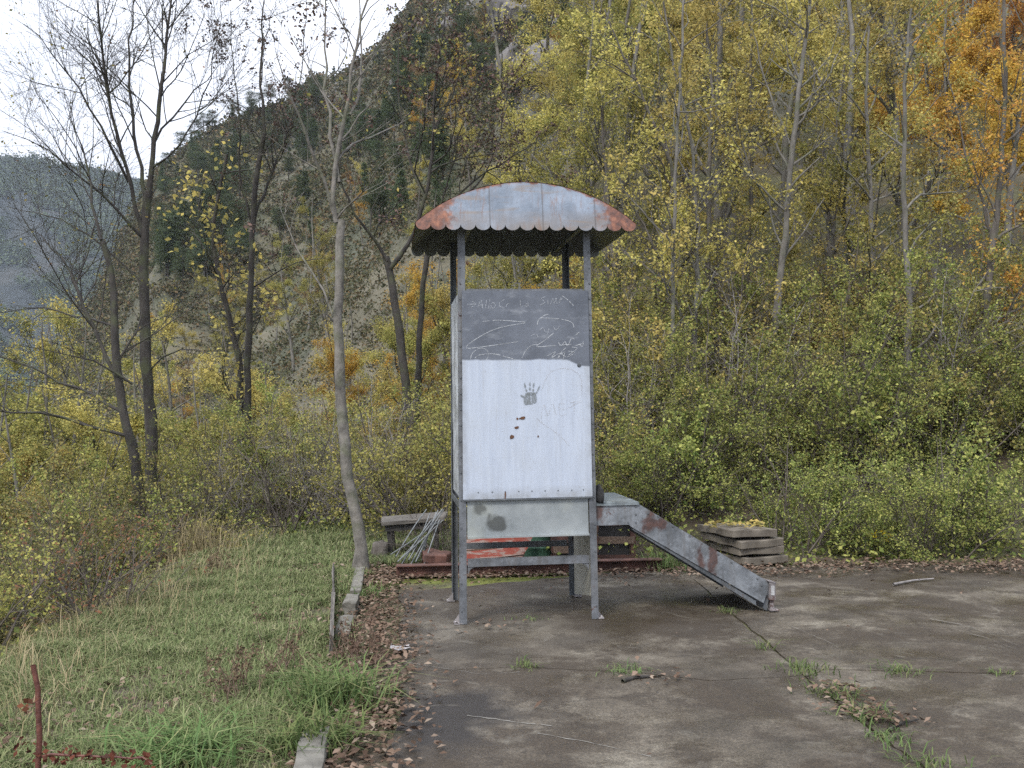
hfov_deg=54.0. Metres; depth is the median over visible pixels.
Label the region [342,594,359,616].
kerb stone
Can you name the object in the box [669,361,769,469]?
shrub
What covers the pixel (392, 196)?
pine tree
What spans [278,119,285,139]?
pine tree
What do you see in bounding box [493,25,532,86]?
rock outcrop
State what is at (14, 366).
woodland tree
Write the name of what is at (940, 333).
shrub
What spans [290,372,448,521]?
shrub
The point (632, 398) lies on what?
shrub
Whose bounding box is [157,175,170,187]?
pine tree
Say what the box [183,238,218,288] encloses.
pine tree
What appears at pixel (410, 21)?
pine tree
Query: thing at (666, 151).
slender tree
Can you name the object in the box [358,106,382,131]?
pine tree
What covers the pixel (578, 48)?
woodland tree
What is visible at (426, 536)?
metal rod
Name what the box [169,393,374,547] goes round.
shrub
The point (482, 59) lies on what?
pine tree
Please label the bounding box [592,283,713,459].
shrub
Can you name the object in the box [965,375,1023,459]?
shrub
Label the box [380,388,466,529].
shrub
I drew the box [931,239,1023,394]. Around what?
shrub
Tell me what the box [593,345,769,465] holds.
shrub
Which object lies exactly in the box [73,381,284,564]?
shrub
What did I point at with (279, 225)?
pine tree
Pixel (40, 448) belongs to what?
woodland tree
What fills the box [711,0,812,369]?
slender tree
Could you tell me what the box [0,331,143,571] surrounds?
woodland tree
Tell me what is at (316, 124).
pine tree
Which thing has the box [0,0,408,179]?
sky
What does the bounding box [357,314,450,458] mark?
woodland tree
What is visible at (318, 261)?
woodland tree
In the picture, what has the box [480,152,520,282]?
woodland tree
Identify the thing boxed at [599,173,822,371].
shrub
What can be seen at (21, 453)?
woodland tree
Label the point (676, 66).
woodland tree
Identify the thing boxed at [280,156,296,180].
pine tree
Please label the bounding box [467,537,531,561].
painted board
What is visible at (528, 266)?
woodland tree
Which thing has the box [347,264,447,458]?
woodland tree
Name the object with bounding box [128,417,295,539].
shrub
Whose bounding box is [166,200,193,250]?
pine tree
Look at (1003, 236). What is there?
shrub
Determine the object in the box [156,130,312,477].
leaning tree
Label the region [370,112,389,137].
pine tree
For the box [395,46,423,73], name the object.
pine tree
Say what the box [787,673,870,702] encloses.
grass tuft
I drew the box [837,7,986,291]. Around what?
woodland tree
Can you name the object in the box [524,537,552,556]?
green drum
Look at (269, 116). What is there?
pine tree
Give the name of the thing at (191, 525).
shrub
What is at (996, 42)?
woodland tree
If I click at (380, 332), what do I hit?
woodland tree
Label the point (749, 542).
concrete slab
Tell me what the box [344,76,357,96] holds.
pine tree
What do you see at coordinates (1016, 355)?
shrub
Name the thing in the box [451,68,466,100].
pine tree
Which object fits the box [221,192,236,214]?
pine tree
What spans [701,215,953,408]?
shrub
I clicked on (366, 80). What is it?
pine tree
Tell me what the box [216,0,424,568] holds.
pale tree
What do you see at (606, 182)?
slender tree
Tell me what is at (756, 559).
concrete slab
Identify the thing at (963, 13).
woodland tree
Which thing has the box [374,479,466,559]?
shrub
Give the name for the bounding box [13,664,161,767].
bramble
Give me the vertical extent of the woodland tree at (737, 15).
8.935 m
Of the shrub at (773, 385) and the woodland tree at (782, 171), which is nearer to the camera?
the shrub at (773, 385)
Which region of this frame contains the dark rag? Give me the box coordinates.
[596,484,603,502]
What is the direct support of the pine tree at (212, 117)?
on the terrain at (768, 174)
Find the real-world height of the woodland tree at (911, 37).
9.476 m
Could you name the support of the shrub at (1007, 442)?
on the terrain at (768, 174)
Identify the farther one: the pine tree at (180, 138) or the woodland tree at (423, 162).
the pine tree at (180, 138)
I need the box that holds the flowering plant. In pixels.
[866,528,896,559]
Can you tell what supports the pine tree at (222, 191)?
on the terrain at (768, 174)
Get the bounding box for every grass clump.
[55,700,281,767]
[147,509,258,563]
[205,694,397,767]
[236,648,445,725]
[334,577,410,600]
[631,546,692,573]
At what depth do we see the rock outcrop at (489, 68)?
77.38 m
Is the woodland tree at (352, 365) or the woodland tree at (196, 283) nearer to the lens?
the woodland tree at (352, 365)
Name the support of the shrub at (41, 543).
on the terrain at (768, 174)
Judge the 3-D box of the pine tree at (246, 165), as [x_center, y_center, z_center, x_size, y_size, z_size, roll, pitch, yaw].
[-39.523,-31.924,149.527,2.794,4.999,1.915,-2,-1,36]
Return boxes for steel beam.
[396,557,662,576]
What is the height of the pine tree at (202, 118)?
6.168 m
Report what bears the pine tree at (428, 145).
on the terrain at (768, 174)
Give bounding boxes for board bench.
[381,511,447,557]
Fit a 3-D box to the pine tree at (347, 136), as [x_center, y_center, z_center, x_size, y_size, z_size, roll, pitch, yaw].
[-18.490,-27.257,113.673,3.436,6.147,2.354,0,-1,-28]
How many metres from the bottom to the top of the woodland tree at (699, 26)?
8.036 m
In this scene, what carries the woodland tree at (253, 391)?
on the terrain at (768, 174)
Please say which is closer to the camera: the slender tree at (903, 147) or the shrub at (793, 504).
the shrub at (793, 504)
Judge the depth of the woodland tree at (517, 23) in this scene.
60.72 m
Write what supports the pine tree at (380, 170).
on the terrain at (768, 174)
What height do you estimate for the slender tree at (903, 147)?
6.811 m
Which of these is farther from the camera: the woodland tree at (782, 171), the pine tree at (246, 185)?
the pine tree at (246, 185)
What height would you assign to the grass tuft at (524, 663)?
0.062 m
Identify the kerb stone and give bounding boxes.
[293,726,330,767]
[334,615,353,639]
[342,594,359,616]
[350,567,364,593]
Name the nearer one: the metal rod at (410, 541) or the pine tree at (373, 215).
the metal rod at (410, 541)
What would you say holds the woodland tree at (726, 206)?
on the terrain at (768, 174)
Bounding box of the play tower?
[411,182,778,624]
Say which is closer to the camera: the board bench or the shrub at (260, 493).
the board bench
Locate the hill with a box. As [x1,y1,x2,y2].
[0,156,137,396]
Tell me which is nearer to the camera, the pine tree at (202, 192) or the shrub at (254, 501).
the shrub at (254, 501)
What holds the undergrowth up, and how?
on the terrain at (768, 174)
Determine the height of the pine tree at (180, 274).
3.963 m
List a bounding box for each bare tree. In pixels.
[0,0,242,570]
[0,0,317,552]
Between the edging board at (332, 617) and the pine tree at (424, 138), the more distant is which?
the pine tree at (424, 138)
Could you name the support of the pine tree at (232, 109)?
on the terrain at (768, 174)
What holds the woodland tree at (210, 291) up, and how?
on the terrain at (768, 174)
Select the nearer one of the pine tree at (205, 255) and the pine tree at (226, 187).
the pine tree at (205, 255)
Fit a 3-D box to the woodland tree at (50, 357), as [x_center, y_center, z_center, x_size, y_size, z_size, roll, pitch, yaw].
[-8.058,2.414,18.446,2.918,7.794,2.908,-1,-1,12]
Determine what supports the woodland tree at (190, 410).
on the terrain at (768, 174)
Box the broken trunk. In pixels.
[940,388,971,481]
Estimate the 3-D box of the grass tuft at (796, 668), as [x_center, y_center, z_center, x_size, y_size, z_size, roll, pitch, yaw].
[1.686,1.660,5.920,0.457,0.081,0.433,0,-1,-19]
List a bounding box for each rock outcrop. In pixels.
[441,16,460,30]
[483,54,498,74]
[486,0,514,38]
[490,28,506,47]
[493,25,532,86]
[500,0,530,32]
[511,38,591,92]
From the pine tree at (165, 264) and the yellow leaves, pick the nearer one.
the yellow leaves
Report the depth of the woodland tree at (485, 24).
80.32 m
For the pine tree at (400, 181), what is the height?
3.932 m
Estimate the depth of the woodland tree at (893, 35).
26.80 m
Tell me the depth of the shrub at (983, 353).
12.08 m
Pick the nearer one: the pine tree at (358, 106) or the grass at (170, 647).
the grass at (170, 647)
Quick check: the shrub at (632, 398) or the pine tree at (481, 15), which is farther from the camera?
the pine tree at (481, 15)
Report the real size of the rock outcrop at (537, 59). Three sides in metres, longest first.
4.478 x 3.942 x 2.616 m
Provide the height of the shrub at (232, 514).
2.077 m
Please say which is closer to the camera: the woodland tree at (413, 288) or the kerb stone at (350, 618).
the kerb stone at (350, 618)
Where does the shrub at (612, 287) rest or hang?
on the terrain at (768, 174)
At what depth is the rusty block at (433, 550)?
10.04 m
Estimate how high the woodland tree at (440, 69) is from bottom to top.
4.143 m
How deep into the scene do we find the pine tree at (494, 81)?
72.16 m
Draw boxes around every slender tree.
[532,6,654,383]
[547,0,740,397]
[582,1,759,413]
[591,0,769,436]
[628,0,776,366]
[681,0,874,421]
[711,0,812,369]
[780,33,885,363]
[785,0,954,383]
[856,0,1010,447]
[897,0,1023,434]
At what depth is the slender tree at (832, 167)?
15.21 m
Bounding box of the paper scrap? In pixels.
[390,643,410,649]
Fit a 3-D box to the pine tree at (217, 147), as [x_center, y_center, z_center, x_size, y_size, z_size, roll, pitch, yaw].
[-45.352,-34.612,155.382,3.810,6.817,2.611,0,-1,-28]
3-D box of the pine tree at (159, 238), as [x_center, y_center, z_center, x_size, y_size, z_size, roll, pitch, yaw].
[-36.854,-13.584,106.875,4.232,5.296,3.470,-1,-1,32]
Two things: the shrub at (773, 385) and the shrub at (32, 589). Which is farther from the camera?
the shrub at (773, 385)
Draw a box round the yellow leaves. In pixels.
[704,519,767,527]
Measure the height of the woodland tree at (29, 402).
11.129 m
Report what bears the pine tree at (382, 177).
on the terrain at (768, 174)
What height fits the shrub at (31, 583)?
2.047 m
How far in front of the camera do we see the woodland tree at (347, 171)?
91.71 m
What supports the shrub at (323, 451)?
on the terrain at (768, 174)
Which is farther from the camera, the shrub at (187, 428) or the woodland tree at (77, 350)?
the woodland tree at (77, 350)
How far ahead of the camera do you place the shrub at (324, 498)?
13.22 m
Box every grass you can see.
[0,515,309,760]
[0,518,466,767]
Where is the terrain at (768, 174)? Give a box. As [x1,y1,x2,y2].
[0,0,1023,767]
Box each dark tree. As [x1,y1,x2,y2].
[176,0,354,460]
[273,0,547,513]
[383,0,582,511]
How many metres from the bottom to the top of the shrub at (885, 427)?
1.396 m
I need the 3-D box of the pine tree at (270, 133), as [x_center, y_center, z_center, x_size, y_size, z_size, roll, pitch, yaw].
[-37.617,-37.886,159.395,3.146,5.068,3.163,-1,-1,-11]
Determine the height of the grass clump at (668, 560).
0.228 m
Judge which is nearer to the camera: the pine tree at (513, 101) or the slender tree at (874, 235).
the slender tree at (874, 235)
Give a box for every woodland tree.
[0,307,88,490]
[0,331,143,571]
[0,332,115,513]
[0,363,64,565]
[0,373,59,529]
[0,374,24,489]
[0,377,74,533]
[0,391,43,567]
[0,394,74,559]
[0,396,96,576]
[0,440,35,519]
[1,287,86,536]
[1,301,123,546]
[9,388,122,551]
[14,328,83,431]
[33,346,177,550]
[40,303,116,516]
[40,333,137,525]
[100,327,184,522]
[106,363,224,518]
[122,294,221,532]
[127,312,178,445]
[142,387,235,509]
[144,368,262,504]
[162,350,197,418]
[171,383,199,447]
[172,314,203,392]
[185,324,291,472]
[189,260,202,297]
[196,268,218,326]
[209,304,234,375]
[213,244,239,302]
[217,260,269,379]
[221,346,312,518]
[261,233,308,375]
[264,273,286,346]
[293,192,347,348]
[294,216,334,328]
[305,243,331,287]
[306,302,400,442]
[308,316,392,519]
[311,308,387,506]
[341,164,363,210]
[347,176,370,250]
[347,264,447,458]
[349,153,371,198]
[352,282,425,437]
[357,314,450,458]
[361,256,438,467]
[379,256,482,430]
[391,125,406,168]
[395,254,450,418]
[396,255,467,433]
[402,190,436,286]
[405,53,430,119]
[407,155,434,213]
[409,80,434,162]
[422,287,471,411]
[435,59,466,146]
[436,252,501,443]
[439,0,581,283]
[439,64,450,87]
[445,38,475,131]
[445,121,485,189]
[465,2,500,47]
[465,252,561,290]
[465,253,487,288]
[470,254,526,288]
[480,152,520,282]
[482,0,589,174]
[493,8,526,103]
[499,0,660,343]
[501,0,652,282]
[511,55,579,181]
[519,256,593,290]
[527,0,623,150]
[529,0,622,143]
[529,0,668,299]
[529,0,702,357]
[543,12,566,41]
[546,0,629,152]
[553,0,583,111]
[582,0,680,196]
[583,0,678,139]
[587,0,693,272]
[607,0,709,228]
[610,0,749,322]
[640,0,707,130]
[665,6,766,240]
[666,0,810,337]
[683,0,824,304]
[698,2,778,280]
[714,0,749,20]
[716,11,789,183]
[724,0,847,319]
[756,0,980,355]
[769,0,863,203]
[770,0,916,286]
[774,1,829,99]
[779,0,984,326]
[780,4,816,168]
[786,3,891,199]
[807,0,889,84]
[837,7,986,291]
[838,0,958,83]
[856,1,1008,305]
[856,2,875,91]
[860,0,942,197]
[877,0,944,43]
[886,5,915,54]
[899,0,1012,248]
[907,0,989,35]
[913,39,1023,300]
[940,24,1023,253]
[949,0,1023,68]
[950,0,1023,269]
[960,0,1023,186]
[961,0,1010,40]
[1008,3,1012,40]
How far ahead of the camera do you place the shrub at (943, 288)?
14.28 m
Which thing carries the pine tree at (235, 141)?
on the terrain at (768, 174)
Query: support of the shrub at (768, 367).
on the terrain at (768, 174)
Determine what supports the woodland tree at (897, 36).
on the terrain at (768, 174)
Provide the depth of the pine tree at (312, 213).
85.98 m
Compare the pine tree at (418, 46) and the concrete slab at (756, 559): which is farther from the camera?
the pine tree at (418, 46)
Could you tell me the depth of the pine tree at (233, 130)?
195.21 m
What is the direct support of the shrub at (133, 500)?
on the terrain at (768, 174)
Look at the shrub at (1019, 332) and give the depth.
12.64 m
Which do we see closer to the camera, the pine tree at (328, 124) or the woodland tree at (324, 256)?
the woodland tree at (324, 256)
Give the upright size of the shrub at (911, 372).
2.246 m
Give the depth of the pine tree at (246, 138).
163.59 m
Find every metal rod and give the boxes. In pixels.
[391,519,440,554]
[395,509,426,556]
[397,520,442,561]
[401,520,430,563]
[403,509,442,555]
[408,513,430,559]
[410,510,443,563]
[415,512,435,561]
[418,510,437,558]
[428,519,439,552]
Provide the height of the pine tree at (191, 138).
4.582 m
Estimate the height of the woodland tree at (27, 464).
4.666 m
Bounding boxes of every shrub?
[0,389,271,593]
[0,430,166,634]
[0,431,207,602]
[0,461,170,618]
[0,473,125,649]
[0,490,213,635]
[0,495,76,646]
[0,497,123,621]
[0,508,87,653]
[0,508,202,644]
[0,518,127,595]
[0,544,123,637]
[0,565,48,649]
[1,517,101,646]
[1,584,102,640]
[9,512,205,620]
[22,476,283,567]
[30,431,231,581]
[37,494,225,582]
[51,456,280,570]
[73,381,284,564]
[83,485,276,583]
[88,459,215,551]
[112,490,234,540]
[113,501,257,567]
[120,527,207,576]
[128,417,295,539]
[157,378,389,530]
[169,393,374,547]
[178,417,322,522]
[188,459,292,532]
[190,385,325,520]
[198,401,382,521]
[205,359,358,521]
[232,375,443,522]
[263,385,407,529]
[271,438,431,519]
[281,360,448,504]
[284,367,466,541]
[284,371,450,520]
[284,420,382,519]
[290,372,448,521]
[304,398,450,505]
[360,385,450,500]
[368,365,458,530]
[374,362,616,520]
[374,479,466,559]
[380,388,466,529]
[387,347,653,498]
[391,279,622,451]
[398,406,450,507]
[407,401,448,507]
[438,342,718,411]
[543,253,665,390]
[546,210,749,373]
[560,248,821,411]
[591,297,716,426]
[592,221,800,424]
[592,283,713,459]
[592,322,678,483]
[593,340,693,467]
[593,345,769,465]
[593,376,699,502]
[594,341,714,482]
[594,343,807,502]
[594,398,650,477]
[594,402,769,523]
[595,393,735,523]
[595,433,687,511]
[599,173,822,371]
[604,345,743,467]
[613,256,831,404]
[623,385,746,518]
[634,265,834,491]
[636,256,840,453]
[651,239,964,444]
[660,376,871,491]
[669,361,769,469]
[681,441,826,528]
[685,320,964,489]
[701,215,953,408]
[701,236,958,382]
[715,215,934,364]
[716,407,910,557]
[722,341,896,503]
[724,259,942,480]
[748,351,940,465]
[753,204,980,395]
[761,259,957,412]
[776,463,950,557]
[786,223,1023,383]
[791,378,961,472]
[798,342,953,498]
[799,456,915,558]
[821,260,1023,437]
[821,336,1023,504]
[822,405,1023,566]
[846,311,1023,472]
[851,243,1023,463]
[854,185,1023,390]
[869,311,1023,444]
[869,312,1023,448]
[875,274,1021,388]
[887,418,1023,555]
[897,437,1023,538]
[900,317,1023,465]
[915,259,1023,403]
[927,362,1023,445]
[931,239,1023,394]
[938,251,1023,366]
[941,210,1023,344]
[961,315,1023,441]
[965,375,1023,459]
[966,256,1023,375]
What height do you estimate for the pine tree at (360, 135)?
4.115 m
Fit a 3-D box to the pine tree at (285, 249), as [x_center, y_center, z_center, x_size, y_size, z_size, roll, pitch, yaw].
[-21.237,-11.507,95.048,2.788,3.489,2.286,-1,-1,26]
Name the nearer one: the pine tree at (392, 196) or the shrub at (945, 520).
the shrub at (945, 520)
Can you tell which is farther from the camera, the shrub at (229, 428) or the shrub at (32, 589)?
the shrub at (229, 428)
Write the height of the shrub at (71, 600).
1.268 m
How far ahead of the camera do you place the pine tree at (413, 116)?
80.89 m
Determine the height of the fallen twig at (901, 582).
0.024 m
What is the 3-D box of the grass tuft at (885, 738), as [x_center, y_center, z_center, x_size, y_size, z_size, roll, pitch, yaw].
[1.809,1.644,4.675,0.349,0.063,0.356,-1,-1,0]
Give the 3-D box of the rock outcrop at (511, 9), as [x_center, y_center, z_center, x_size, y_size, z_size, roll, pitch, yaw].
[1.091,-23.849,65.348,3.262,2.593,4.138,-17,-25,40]
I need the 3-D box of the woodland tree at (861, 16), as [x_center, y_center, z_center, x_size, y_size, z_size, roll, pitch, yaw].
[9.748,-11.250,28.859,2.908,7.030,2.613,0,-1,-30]
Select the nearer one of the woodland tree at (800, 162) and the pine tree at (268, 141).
the woodland tree at (800, 162)
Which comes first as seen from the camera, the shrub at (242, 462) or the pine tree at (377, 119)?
the shrub at (242, 462)
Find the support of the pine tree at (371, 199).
on the terrain at (768, 174)
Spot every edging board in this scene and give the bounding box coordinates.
[329,592,334,653]
[332,563,334,591]
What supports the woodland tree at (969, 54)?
on the terrain at (768, 174)
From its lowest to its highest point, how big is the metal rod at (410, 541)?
0.286 m
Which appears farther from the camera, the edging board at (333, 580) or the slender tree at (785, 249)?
the slender tree at (785, 249)
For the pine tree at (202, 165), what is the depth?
156.95 m
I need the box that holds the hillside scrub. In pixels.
[52,0,1023,518]
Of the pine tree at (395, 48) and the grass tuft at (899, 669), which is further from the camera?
the pine tree at (395, 48)
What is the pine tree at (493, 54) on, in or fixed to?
on the terrain at (768, 174)
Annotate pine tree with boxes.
[149,218,163,240]
[149,232,173,277]
[150,227,163,270]
[151,216,175,276]
[151,230,180,257]
[154,202,169,216]
[155,178,172,200]
[155,211,165,230]
[155,223,182,268]
[156,166,164,187]
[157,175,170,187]
[159,208,187,229]
[160,151,172,163]
[165,213,186,238]
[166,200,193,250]
[168,197,196,236]
[169,176,182,190]
[169,241,184,272]
[170,246,192,288]
[172,130,189,154]
[174,163,182,176]
[174,253,187,285]
[180,255,202,289]
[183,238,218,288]
[184,118,202,132]
[184,185,215,207]
[184,186,213,213]
[185,143,203,158]
[185,150,208,181]
[185,155,196,174]
[186,187,196,231]
[188,133,194,150]
[188,196,211,237]
[190,187,209,230]
[191,231,212,276]
[192,131,201,143]
[193,216,211,236]
[193,222,204,250]
[196,182,217,202]
[197,112,210,130]
[197,153,206,175]
[201,153,228,180]
[204,108,220,128]
[206,155,213,181]
[208,197,232,245]
[209,138,223,172]
[211,160,231,180]
[218,189,230,221]
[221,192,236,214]
[222,144,231,173]
[223,198,249,249]
[223,224,255,277]
[224,183,230,210]
[226,167,253,199]
[227,134,244,157]
[227,143,237,173]
[229,104,236,122]
[230,122,236,141]
[231,208,248,253]
[240,157,253,180]
[241,134,251,151]
[243,89,259,104]
[244,97,259,110]
[256,134,275,165]
[260,108,275,124]
[262,83,276,102]
[267,129,282,154]
[268,205,293,239]
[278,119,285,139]
[278,243,298,262]
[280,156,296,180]
[283,76,292,87]
[284,108,300,134]
[284,146,293,174]
[286,175,314,206]
[291,88,299,114]
[291,89,304,103]
[291,170,315,217]
[292,110,310,146]
[292,130,301,154]
[293,120,310,158]
[295,148,309,169]
[300,208,317,252]
[301,96,311,119]
[305,121,321,140]
[306,76,323,107]
[306,118,319,151]
[307,85,322,110]
[309,116,321,146]
[325,115,334,135]
[335,108,348,147]
[341,117,355,162]
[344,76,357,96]
[344,108,368,156]
[350,124,364,157]
[351,94,366,118]
[356,161,370,206]
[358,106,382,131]
[358,178,394,238]
[360,102,366,130]
[361,78,371,88]
[361,118,375,159]
[365,128,380,169]
[365,194,378,232]
[366,139,386,161]
[369,108,385,152]
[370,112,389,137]
[373,47,385,63]
[374,159,391,174]
[375,175,391,226]
[378,97,406,140]
[379,94,391,129]
[382,140,410,184]
[383,186,400,209]
[386,65,404,115]
[386,168,412,225]
[388,43,401,70]
[388,79,412,109]
[389,48,417,103]
[390,52,412,107]
[393,65,423,106]
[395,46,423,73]
[399,11,417,49]
[399,33,428,86]
[400,102,414,134]
[403,122,426,174]
[405,120,451,191]
[408,105,420,142]
[412,71,441,119]
[413,127,431,149]
[417,74,446,107]
[420,31,425,55]
[423,118,458,189]
[424,25,430,51]
[424,134,453,192]
[425,26,446,48]
[427,178,441,209]
[430,178,464,202]
[433,36,462,80]
[440,44,460,66]
[446,0,470,29]
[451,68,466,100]
[454,11,486,59]
[465,34,477,77]
[468,39,491,91]
[468,50,480,90]
[473,3,491,49]
[476,71,499,95]
[480,40,509,93]
[501,82,518,109]
[510,13,551,95]
[551,0,572,44]
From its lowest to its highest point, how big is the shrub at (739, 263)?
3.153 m
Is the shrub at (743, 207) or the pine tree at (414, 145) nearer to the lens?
the shrub at (743, 207)
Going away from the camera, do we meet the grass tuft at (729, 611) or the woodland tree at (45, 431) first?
the grass tuft at (729, 611)
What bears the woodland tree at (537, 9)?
on the terrain at (768, 174)
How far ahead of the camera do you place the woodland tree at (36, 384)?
28.40 m
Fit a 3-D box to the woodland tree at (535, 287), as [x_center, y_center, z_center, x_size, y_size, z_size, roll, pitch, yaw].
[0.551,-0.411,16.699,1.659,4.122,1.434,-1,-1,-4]
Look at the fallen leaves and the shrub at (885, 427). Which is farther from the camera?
the shrub at (885, 427)
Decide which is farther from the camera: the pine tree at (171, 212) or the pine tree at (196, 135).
the pine tree at (196, 135)
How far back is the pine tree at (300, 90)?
206.18 m
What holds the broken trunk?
on the terrain at (768, 174)
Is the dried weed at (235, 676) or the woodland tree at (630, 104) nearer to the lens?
the dried weed at (235, 676)
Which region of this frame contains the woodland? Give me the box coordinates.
[0,151,140,405]
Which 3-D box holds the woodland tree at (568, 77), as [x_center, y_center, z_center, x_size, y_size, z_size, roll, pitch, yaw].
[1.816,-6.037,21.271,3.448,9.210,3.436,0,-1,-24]
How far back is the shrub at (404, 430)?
15.46 m
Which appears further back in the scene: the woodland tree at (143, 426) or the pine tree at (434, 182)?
the pine tree at (434, 182)
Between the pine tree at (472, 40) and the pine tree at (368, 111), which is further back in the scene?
the pine tree at (368, 111)
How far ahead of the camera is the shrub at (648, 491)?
10.85 m
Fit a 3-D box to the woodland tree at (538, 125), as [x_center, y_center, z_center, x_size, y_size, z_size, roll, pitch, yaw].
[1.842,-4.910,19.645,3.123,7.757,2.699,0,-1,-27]
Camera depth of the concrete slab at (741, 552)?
9.73 m
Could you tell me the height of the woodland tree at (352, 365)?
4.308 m
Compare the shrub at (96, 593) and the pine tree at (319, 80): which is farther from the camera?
the pine tree at (319, 80)
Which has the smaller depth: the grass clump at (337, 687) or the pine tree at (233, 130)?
the grass clump at (337, 687)
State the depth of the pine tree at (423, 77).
81.68 m
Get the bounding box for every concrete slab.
[697,523,776,537]
[700,532,783,548]
[704,540,783,555]
[716,550,787,565]
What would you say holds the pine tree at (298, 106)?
on the terrain at (768, 174)
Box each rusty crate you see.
[551,526,598,558]
[597,525,635,558]
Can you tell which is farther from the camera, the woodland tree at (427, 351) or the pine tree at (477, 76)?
the pine tree at (477, 76)
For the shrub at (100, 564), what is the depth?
11.09 m
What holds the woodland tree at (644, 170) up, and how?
on the terrain at (768, 174)
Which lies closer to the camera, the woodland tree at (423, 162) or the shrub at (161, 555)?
the shrub at (161, 555)
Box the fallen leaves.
[0,538,1023,767]
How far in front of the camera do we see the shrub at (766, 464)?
11.72 m
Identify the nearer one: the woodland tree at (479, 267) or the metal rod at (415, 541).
the metal rod at (415, 541)
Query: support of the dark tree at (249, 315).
on the terrain at (768, 174)
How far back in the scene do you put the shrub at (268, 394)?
13.87 m
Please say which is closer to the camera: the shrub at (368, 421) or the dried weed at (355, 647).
the dried weed at (355, 647)
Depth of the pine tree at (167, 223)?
106.14 m
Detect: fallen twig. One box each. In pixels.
[621,675,660,682]
[887,719,918,731]
[892,578,933,585]
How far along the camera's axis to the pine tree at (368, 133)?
103.96 m
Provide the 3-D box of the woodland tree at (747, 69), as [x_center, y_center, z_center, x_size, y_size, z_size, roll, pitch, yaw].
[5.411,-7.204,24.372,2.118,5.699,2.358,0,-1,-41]
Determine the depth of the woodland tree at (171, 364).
50.68 m
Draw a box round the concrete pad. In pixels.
[384,565,1023,767]
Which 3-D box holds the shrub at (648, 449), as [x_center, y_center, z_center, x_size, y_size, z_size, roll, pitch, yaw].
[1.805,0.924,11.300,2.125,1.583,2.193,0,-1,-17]
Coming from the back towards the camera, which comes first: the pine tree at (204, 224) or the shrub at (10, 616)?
the pine tree at (204, 224)
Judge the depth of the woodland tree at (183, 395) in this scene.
56.80 m
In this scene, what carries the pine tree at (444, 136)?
on the terrain at (768, 174)
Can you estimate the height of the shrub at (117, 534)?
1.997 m
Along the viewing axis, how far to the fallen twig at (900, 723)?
4.91 m
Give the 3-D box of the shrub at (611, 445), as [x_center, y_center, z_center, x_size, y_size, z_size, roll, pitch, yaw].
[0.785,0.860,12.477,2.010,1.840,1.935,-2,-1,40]
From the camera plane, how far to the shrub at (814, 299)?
13.19 m
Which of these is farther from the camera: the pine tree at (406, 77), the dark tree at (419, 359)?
the pine tree at (406, 77)
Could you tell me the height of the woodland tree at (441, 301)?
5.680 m
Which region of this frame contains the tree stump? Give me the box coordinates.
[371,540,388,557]
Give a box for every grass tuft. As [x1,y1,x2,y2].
[505,654,550,671]
[595,661,660,676]
[709,606,739,614]
[737,635,782,650]
[762,655,841,680]
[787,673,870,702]
[820,697,907,729]
[864,725,926,751]
[868,658,938,679]
[868,739,990,767]
[982,667,1019,676]
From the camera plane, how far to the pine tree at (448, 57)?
97.94 m
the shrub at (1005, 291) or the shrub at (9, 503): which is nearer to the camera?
the shrub at (9, 503)
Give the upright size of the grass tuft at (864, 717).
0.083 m
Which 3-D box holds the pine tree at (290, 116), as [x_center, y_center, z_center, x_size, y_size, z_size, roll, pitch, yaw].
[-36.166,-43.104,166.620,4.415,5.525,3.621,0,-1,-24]
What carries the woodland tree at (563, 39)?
on the terrain at (768, 174)
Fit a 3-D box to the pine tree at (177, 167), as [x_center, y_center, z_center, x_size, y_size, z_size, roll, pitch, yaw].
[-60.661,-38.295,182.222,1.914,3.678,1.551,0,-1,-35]
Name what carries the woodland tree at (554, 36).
on the terrain at (768, 174)
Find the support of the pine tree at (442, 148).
on the terrain at (768, 174)
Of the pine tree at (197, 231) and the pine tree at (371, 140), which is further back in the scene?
the pine tree at (197, 231)
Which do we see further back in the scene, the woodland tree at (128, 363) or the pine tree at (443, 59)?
the pine tree at (443, 59)
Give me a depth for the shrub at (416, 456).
12.98 m
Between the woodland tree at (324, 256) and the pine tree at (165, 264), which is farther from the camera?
the pine tree at (165, 264)
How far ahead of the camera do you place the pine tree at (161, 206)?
137.65 m
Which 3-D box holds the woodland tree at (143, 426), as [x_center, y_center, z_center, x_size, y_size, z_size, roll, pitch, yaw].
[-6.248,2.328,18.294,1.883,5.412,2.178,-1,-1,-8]
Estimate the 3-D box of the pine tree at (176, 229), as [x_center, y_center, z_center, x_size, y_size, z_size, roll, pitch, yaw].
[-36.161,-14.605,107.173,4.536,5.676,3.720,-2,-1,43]
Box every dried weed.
[195,637,312,703]
[204,548,239,573]
[250,602,313,671]
[326,611,402,670]
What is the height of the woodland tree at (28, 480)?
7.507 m
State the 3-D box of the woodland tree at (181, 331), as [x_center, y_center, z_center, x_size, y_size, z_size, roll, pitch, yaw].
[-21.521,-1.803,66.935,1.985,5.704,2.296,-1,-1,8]
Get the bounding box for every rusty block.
[421,548,451,562]
[423,552,446,562]
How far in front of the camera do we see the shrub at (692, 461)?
11.03 m
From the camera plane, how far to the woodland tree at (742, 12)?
19.05 m
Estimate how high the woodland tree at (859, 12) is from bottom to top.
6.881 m
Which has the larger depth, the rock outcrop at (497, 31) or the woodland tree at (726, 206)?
the rock outcrop at (497, 31)
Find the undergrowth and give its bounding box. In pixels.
[0,337,1023,655]
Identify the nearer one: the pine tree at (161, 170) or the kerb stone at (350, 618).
the kerb stone at (350, 618)
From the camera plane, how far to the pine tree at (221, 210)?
104.98 m
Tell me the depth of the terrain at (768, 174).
24.37 m
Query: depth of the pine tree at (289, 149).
139.74 m

